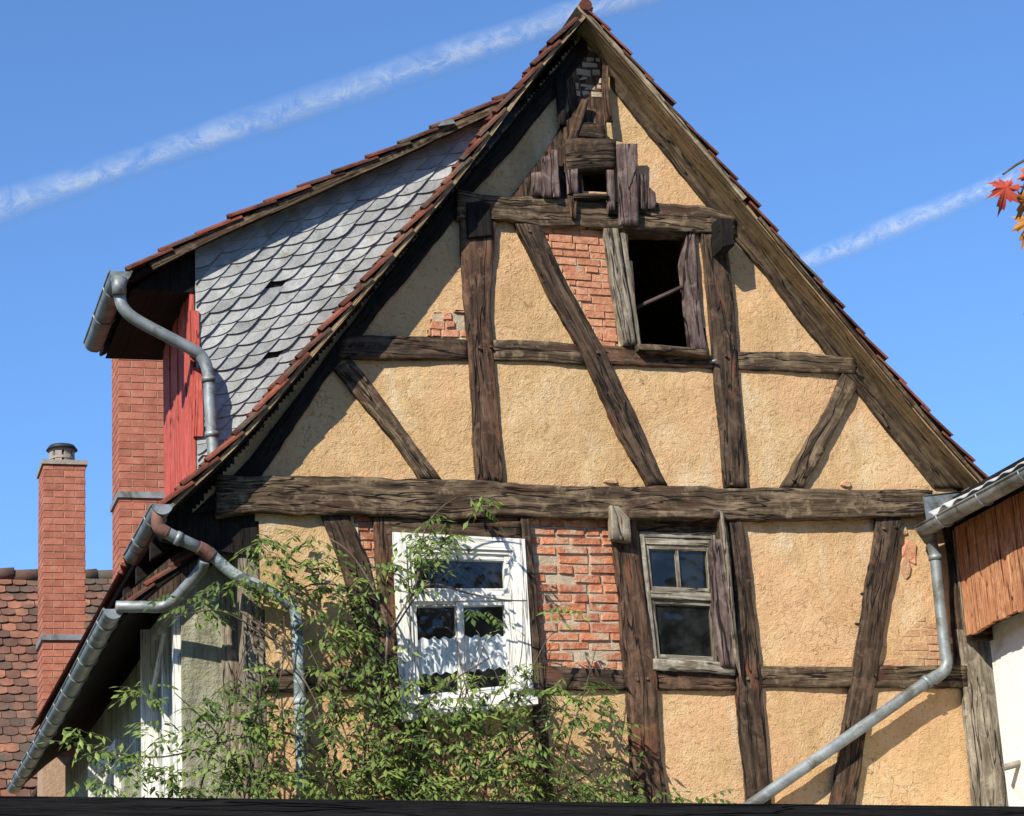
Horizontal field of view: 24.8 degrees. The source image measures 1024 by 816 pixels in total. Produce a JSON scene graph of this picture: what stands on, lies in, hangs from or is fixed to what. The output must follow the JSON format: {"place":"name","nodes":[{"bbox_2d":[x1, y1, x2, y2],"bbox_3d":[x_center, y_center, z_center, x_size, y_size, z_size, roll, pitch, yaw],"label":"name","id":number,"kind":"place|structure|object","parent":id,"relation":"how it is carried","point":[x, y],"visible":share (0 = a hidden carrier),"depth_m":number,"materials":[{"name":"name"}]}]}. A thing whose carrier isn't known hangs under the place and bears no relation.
{"place":"outdoors","nodes":[
{"label":"outdoors","id":0,"kind":"place"},
{"bbox_2d":[0,0,1023,569],"label":"sky","id":1,"kind":"structure","parent":0,"point":[848,122],"materials":[{"name":"blue"}]},
{"bbox_2d":[15,0,634,204],"bbox_3d":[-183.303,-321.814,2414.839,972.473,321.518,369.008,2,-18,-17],"label":"contrail","id":2,"kind":"object","parent":1,"relation":"in","point":[216,136],"visible":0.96,"depth_m":2405.61,"materials":[{"name":"white"}]},
{"bbox_2d":[831,179,1008,255],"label":"contrail","id":3,"kind":"object","parent":1,"relation":"in","point":[896,227],"visible":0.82,"depth_m":2448.16,"materials":[{"name":"white"}]},
{"bbox_2d":[742,457,1023,805],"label":"neighbour house","id":4,"kind":"structure","parent":0,"point":[988,539],"depth_m":17.57,"materials":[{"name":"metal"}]},
{"label":"ground","id":5,"kind":"structure","parent":0,"visible":0},
{"bbox_2d":[31,787,36,795],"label":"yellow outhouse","id":6,"kind":"structure","parent":5,"relation":"on","point":[34,793],"depth_m":25.86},
{"bbox_2d":[0,567,112,795],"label":"tiled roof house","id":7,"kind":"structure","parent":5,"relation":"on","point":[18,643],"depth_m":29.18,"materials":[{"name":"orange tile"}]},
{"bbox_2d":[35,443,87,796],"bbox_3d":[-4.782,4.716,24.700,0.496,8.974,0.640,2,-18,-17],"label":"brick chimney","id":8,"kind":"object","parent":5,"relation":"on","point":[60,475],"visible":0.77,"depth_m":25.30,"materials":[{"name":"brick"}]},
{"bbox_2d":[6,0,1008,805],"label":"timber framed house","id":9,"kind":"structure","parent":5,"relation":"on","point":[572,302],"depth_m":17.60,"materials":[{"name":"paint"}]},
{"bbox_2d":[88,739,120,796],"bbox_3d":[-3.519,3.677,20.167,0.143,1.400,1.401,2,-18,-17],"label":"window","id":10,"kind":"structure","parent":9,"relation":"in","point":[110,779],"depth_m":20.24,"materials":[{"name":"white paint"}]},
{"bbox_2d":[110,359,163,582],"bbox_3d":[-3.530,3.612,22.348,0.555,9.590,0.590,2,-18,-17],"label":"brick chimney","id":11,"kind":"object","parent":9,"relation":"attached to","point":[137,444],"visible":0.41,"depth_m":23.07,"materials":[{"name":"brick"}]},
{"bbox_2d":[140,603,181,797],"bbox_3d":[-2.564,2.440,17.067,0.142,1.903,1.241,2,-18,-17],"label":"door","id":12,"kind":"structure","parent":9,"relation":"in","point":[160,644],"depth_m":17.23,"materials":[{"name":"white paint"}]},
{"bbox_2d":[38,495,739,802],"bbox_3d":[-0.766,1.854,16.141,5.000,2.743,1.014,2,-18,-17],"label":"climbing shrub","id":13,"kind":"object","parent":9,"relation":"attached to","point":[273,774],"visible":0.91,"depth_m":16.06,"materials":[{"name":"green plant"}]},
{"bbox_2d":[418,634,506,676],"bbox_3d":[-0.360,1.784,16.827,0.687,0.314,0.017,2,-18,-17],"label":"net curtain","id":14,"kind":"object","parent":9,"relation":"hanging from","point":[439,656],"visible":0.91,"depth_m":16.82,"materials":[{"name":"white fabric"}]},
{"bbox_2d":[392,532,537,722],"bbox_3d":[-0.357,1.592,16.870,1.014,1.391,0.230,2,-18,-17],"label":"window","id":15,"kind":"structure","parent":9,"relation":"in","point":[510,552],"depth_m":16.89,"materials":[{"name":"white paint"}]},
{"bbox_2d":[638,531,717,661],"bbox_3d":[1.255,1.443,17.469,0.606,1.025,0.130,2,-18,-17],"label":"window","id":16,"kind":"structure","parent":9,"relation":"in","point":[648,541],"depth_m":17.45,"materials":[{"name":"grey paint"}]},
{"bbox_2d":[0,796,1023,815],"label":"board fence","id":17,"kind":"object","parent":5,"relation":"on","point":[68,806],"visible":1,"depth_m":7.18,"materials":[{"name":"black wood"}]},
{"bbox_2d":[985,159,1023,249],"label":"maple tree","id":18,"kind":"object","parent":5,"relation":"on","point":[1004,190],"visible":1,"depth_m":6.78,"materials":[{"name":"red plant"}]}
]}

